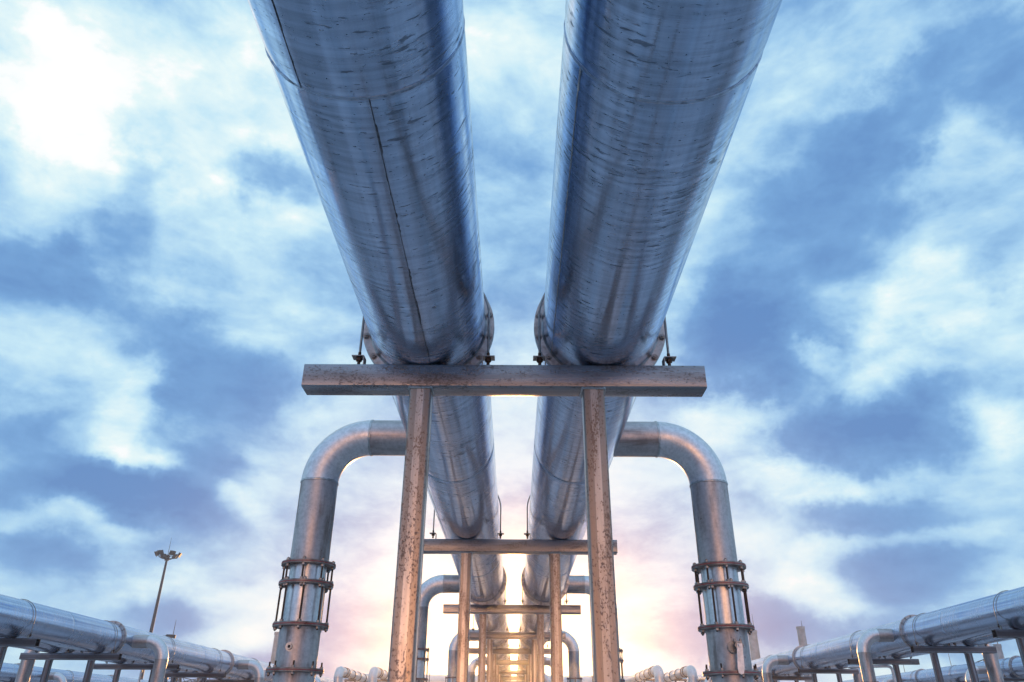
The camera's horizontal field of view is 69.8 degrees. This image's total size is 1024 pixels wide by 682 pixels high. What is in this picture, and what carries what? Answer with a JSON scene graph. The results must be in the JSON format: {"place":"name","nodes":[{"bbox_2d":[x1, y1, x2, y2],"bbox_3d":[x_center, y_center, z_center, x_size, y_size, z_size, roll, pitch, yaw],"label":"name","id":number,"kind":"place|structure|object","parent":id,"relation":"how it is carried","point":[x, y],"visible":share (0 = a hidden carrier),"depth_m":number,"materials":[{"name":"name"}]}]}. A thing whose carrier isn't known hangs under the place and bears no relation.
{"place":"outdoors","nodes":[
{"label":"outdoors","id":0,"kind":"place"},
{"bbox_2d":[166,622,175,638],"bbox_3d":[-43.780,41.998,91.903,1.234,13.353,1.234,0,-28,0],"label":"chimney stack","id":1,"kind":"object","parent":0,"point":[172,636],"visible":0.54,"depth_m":93.71,"materials":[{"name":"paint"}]},
{"bbox_2d":[0,0,1023,681],"label":"sky","id":2,"kind":"structure","parent":0,"point":[848,295],"materials":[{"name":"blue"}]},
{"label":"ground","id":3,"kind":"structure","parent":0,"visible":0},
{"bbox_2d":[0,599,40,670],"bbox_3d":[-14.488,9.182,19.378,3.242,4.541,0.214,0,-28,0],"label":"support frame","id":4,"kind":"object","parent":3,"relation":"on","point":[5,643],"visible":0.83,"depth_m":19.83,"materials":[{"name":"metal"}]},
{"bbox_2d":[19,620,121,681],"bbox_3d":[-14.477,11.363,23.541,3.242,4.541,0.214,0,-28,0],"label":"support frame","id":5,"kind":"object","parent":3,"relation":"on","point":[49,658],"visible":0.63,"depth_m":23.97,"materials":[{"name":"metal"}]},
{"bbox_2d":[0,662,148,681],"bbox_3d":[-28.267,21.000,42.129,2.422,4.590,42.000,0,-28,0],"label":"pipeline","id":6,"kind":"object","parent":3,"relation":"on","point":[8,672],"visible":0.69,"depth_m":44.75,"materials":[{"name":"metal"}]},
{"bbox_2d":[0,637,240,681],"bbox_3d":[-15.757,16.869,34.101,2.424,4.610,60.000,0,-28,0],"label":"pipeline","id":7,"kind":"object","parent":3,"relation":"on","point":[25,670],"visible":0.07,"depth_m":25.06,"materials":[{"name":"metal"}]},
{"bbox_2d":[138,670,142,681],"bbox_3d":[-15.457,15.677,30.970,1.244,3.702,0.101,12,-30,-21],"label":"pipe","id":8,"kind":"object","parent":7,"relation":"attached to","point":[140,675],"visible":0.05,"depth_m":31.40,"materials":[{"name":"metal"}]},
{"bbox_2d":[93,636,179,681],"bbox_3d":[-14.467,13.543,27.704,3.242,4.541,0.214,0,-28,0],"label":"support frame","id":9,"kind":"object","parent":3,"relation":"on","point":[117,668],"visible":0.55,"depth_m":28.15,"materials":[{"name":"metal"}]},
{"bbox_2d":[141,538,181,679],"bbox_3d":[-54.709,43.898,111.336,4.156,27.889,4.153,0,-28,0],"label":"light mast","id":10,"kind":"object","parent":3,"relation":"on","point":[162,555],"visible":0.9,"depth_m":114.93,"materials":[{"name":"metal"}]},
{"bbox_2d":[0,594,333,681],"bbox_3d":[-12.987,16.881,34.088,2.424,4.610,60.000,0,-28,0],"label":"pipeline","id":11,"kind":"object","parent":3,"relation":"on","point":[55,627],"visible":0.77,"depth_m":24.65,"materials":[{"name":"metal"}]},
{"bbox_2d":[167,677,197,681],"bbox_3d":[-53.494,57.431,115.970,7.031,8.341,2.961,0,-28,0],"label":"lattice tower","id":12,"kind":"structure","parent":3,"relation":"on","point":[180,679],"depth_m":117.55,"materials":[{"name":"metal"}]},
{"bbox_2d":[165,648,225,681],"bbox_3d":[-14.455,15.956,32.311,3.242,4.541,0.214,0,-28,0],"label":"support frame","id":13,"kind":"object","parent":3,"relation":"on","point":[186,674],"visible":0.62,"depth_m":32.76,"materials":[{"name":"metal"}]},
{"bbox_2d":[200,658,258,681],"bbox_3d":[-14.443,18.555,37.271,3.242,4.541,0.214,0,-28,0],"label":"support frame","id":14,"kind":"object","parent":3,"relation":"on","point":[227,680],"visible":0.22,"depth_m":37.74,"materials":[{"name":"metal"}]},
{"bbox_2d":[333,666,367,681],"bbox_3d":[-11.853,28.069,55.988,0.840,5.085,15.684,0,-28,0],"label":"loop pipe","id":15,"kind":"object","parent":3,"relation":"on","point":[340,673],"visible":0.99,"depth_m":52.24,"materials":[{"name":"metal"}]},
{"bbox_2d":[368,667,387,681],"bbox_3d":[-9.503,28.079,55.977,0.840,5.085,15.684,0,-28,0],"label":"loop pipe","id":16,"kind":"object","parent":3,"relation":"on","point":[375,673],"visible":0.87,"depth_m":50.62,"materials":[{"name":"metal"}]},
{"bbox_2d":[247,0,510,681],"bbox_3d":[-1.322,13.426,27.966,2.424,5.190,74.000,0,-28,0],"label":"pipeline","id":17,"kind":"object","parent":3,"relation":"on","point":[375,95],"visible":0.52,"depth_m":4.58,"materials":[{"name":"metal"}]},
{"bbox_2d":[301,293,706,681],"bbox_3d":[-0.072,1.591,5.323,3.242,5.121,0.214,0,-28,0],"label":"support frame","id":18,"kind":"object","parent":3,"relation":"on","point":[421,386],"visible":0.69,"depth_m":5.78,"materials":[{"name":"metal"}]},
{"bbox_2d":[485,665,523,681],"bbox_3d":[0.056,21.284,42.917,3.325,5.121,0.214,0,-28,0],"label":"support frame","id":19,"kind":"object","parent":3,"relation":"on","point":[510,677],"visible":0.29,"depth_m":43.51,"materials":[{"name":"metal"}]},
{"bbox_2d":[485,668,525,681],"bbox_3d":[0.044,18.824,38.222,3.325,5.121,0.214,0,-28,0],"label":"support frame","id":20,"kind":"object","parent":3,"relation":"on","point":[517,672],"visible":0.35,"depth_m":38.80,"materials":[{"name":"metal"}]},
{"bbox_2d":[469,639,550,681],"bbox_3d":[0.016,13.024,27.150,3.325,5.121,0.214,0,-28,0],"label":"support frame","id":21,"kind":"object","parent":3,"relation":"on","point":[519,650],"visible":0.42,"depth_m":27.71,"materials":[{"name":"metal"}]},
{"bbox_2d":[443,588,580,681],"bbox_3d":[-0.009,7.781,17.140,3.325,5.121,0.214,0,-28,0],"label":"support frame","id":22,"kind":"object","parent":3,"relation":"on","point":[483,611],"visible":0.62,"depth_m":17.68,"materials":[{"name":"metal"}]},
{"bbox_2d":[476,647,549,681],"bbox_3d":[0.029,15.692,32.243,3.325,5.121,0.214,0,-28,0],"label":"support frame","id":23,"kind":"object","parent":3,"relation":"on","point":[513,662],"visible":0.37,"depth_m":32.81,"materials":[{"name":"metal"}]},
{"bbox_2d":[342,674,687,681],"bbox_3d":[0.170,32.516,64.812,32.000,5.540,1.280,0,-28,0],"label":"header pipe","id":24,"kind":"object","parent":3,"relation":"on","point":[437,678],"visible":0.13,"depth_m":65.47,"materials":[{"name":"metal"}]},
{"bbox_2d":[469,614,565,681],"bbox_3d":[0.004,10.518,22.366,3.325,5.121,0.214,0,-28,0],"label":"support frame","id":25,"kind":"object","parent":3,"relation":"on","point":[491,636],"visible":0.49,"depth_m":22.91,"materials":[{"name":"metal"}]},
{"bbox_2d":[423,496,617,681],"bbox_3d":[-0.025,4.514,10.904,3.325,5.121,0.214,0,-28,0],"label":"support frame","id":26,"kind":"object","parent":3,"relation":"on","point":[552,549],"visible":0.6,"depth_m":11.38,"materials":[{"name":"metal"}]},
{"bbox_2d":[625,665,663,681],"bbox_3d":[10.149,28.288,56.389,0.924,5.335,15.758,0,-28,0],"label":"loop pipe","id":27,"kind":"object","parent":3,"relation":"on","point":[656,672],"visible":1,"depth_m":53.36,"materials":[{"name":"metal"}]},
{"bbox_2d":[517,0,781,681],"bbox_3d":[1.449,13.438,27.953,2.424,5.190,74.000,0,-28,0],"label":"pipeline","id":28,"kind":"object","parent":3,"relation":"on","point":[653,94],"visible":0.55,"depth_m":4.50,"materials":[{"name":"metal"}]},
{"bbox_2d":[650,665,697,681],"bbox_3d":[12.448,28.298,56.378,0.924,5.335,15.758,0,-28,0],"label":"loop pipe","id":29,"kind":"object","parent":3,"relation":"on","point":[688,671],"visible":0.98,"depth_m":52.62,"materials":[{"name":"metal"}]},
{"bbox_2d":[747,617,760,660],"bbox_3d":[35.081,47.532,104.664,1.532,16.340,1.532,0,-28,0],"label":"chimney stack","id":30,"kind":"object","parent":3,"relation":"on","point":[754,646],"visible":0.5,"depth_m":105.98,"materials":[{"name":"concrete"}]},
{"bbox_2d":[761,655,811,681],"bbox_3d":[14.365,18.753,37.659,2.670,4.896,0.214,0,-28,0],"label":"support frame","id":31,"kind":"object","parent":3,"relation":"on","point":[794,678],"visible":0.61,"depth_m":38.20,"materials":[{"name":"metal"}]},
{"bbox_2d":[796,622,812,681],"bbox_3d":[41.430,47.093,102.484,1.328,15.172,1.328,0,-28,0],"label":"chimney stack","id":32,"kind":"object","parent":3,"relation":"on","point":[802,639],"visible":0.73,"depth_m":104.62,"materials":[{"name":"concrete"}]},
{"bbox_2d":[798,644,858,681],"bbox_3d":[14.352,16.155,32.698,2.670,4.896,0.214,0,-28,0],"label":"support frame","id":33,"kind":"object","parent":3,"relation":"on","point":[814,672],"visible":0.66,"depth_m":33.22,"materials":[{"name":"metal"}]},
{"bbox_2d":[677,586,1023,681],"bbox_3d":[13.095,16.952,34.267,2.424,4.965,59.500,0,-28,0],"label":"pipeline","id":34,"kind":"object","parent":3,"relation":"on","point":[972,619],"visible":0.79,"depth_m":24.82,"materials":[{"name":"metal"}]},
{"bbox_2d":[848,665,896,681],"bbox_3d":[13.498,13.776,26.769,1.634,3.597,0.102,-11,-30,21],"label":"pipe","id":35,"kind":"object","parent":3,"relation":"on","point":[879,666],"visible":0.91,"depth_m":27.40,"materials":[{"name":"metal"}]},
{"bbox_2d":[847,630,919,681],"bbox_3d":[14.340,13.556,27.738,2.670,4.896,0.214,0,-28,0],"label":"support frame","id":36,"kind":"object","parent":3,"relation":"on","point":[895,663],"visible":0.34,"depth_m":28.27,"materials":[{"name":"metal"}]},
{"bbox_2d":[754,635,1014,681],"bbox_3d":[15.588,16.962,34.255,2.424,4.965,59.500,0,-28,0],"label":"pipeline","id":37,"kind":"object","parent":3,"relation":"on","point":[992,665],"visible":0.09,"depth_m":25.10,"materials":[{"name":"metal"}]},
{"bbox_2d":[843,656,1023,681],"bbox_3d":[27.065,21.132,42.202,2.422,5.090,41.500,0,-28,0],"label":"pipeline","id":38,"kind":"object","parent":3,"relation":"on","point":[1012,667],"visible":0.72,"depth_m":44.73,"materials":[{"name":"metal"}]},
{"bbox_2d":[910,613,996,681],"bbox_3d":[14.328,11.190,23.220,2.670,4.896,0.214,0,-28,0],"label":"support frame","id":39,"kind":"object","parent":3,"relation":"on","point":[933,651],"visible":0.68,"depth_m":23.72,"materials":[{"name":"metal"}]},
{"bbox_2d":[993,642,1004,658],"bbox_3d":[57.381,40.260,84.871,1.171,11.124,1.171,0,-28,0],"label":"chimney stack","id":40,"kind":"object","parent":3,"relation":"on","point":[1000,654],"visible":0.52,"depth_m":86.34,"materials":[{"name":"concrete"}]},
{"bbox_2d":[991,590,1023,666],"bbox_3d":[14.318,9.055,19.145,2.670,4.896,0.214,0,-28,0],"label":"support frame","id":41,"kind":"object","parent":3,"relation":"on","point":[1016,634],"visible":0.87,"depth_m":19.68,"materials":[{"name":"metal"}]},
{"bbox_2d":[1002,658,1023,681],"bbox_3d":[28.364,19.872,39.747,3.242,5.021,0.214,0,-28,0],"label":"support frame","id":42,"kind":"object","parent":3,"relation":"on","point":[1013,679],"visible":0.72,"depth_m":40.31,"materials":[{"name":"metal"}]}
]}

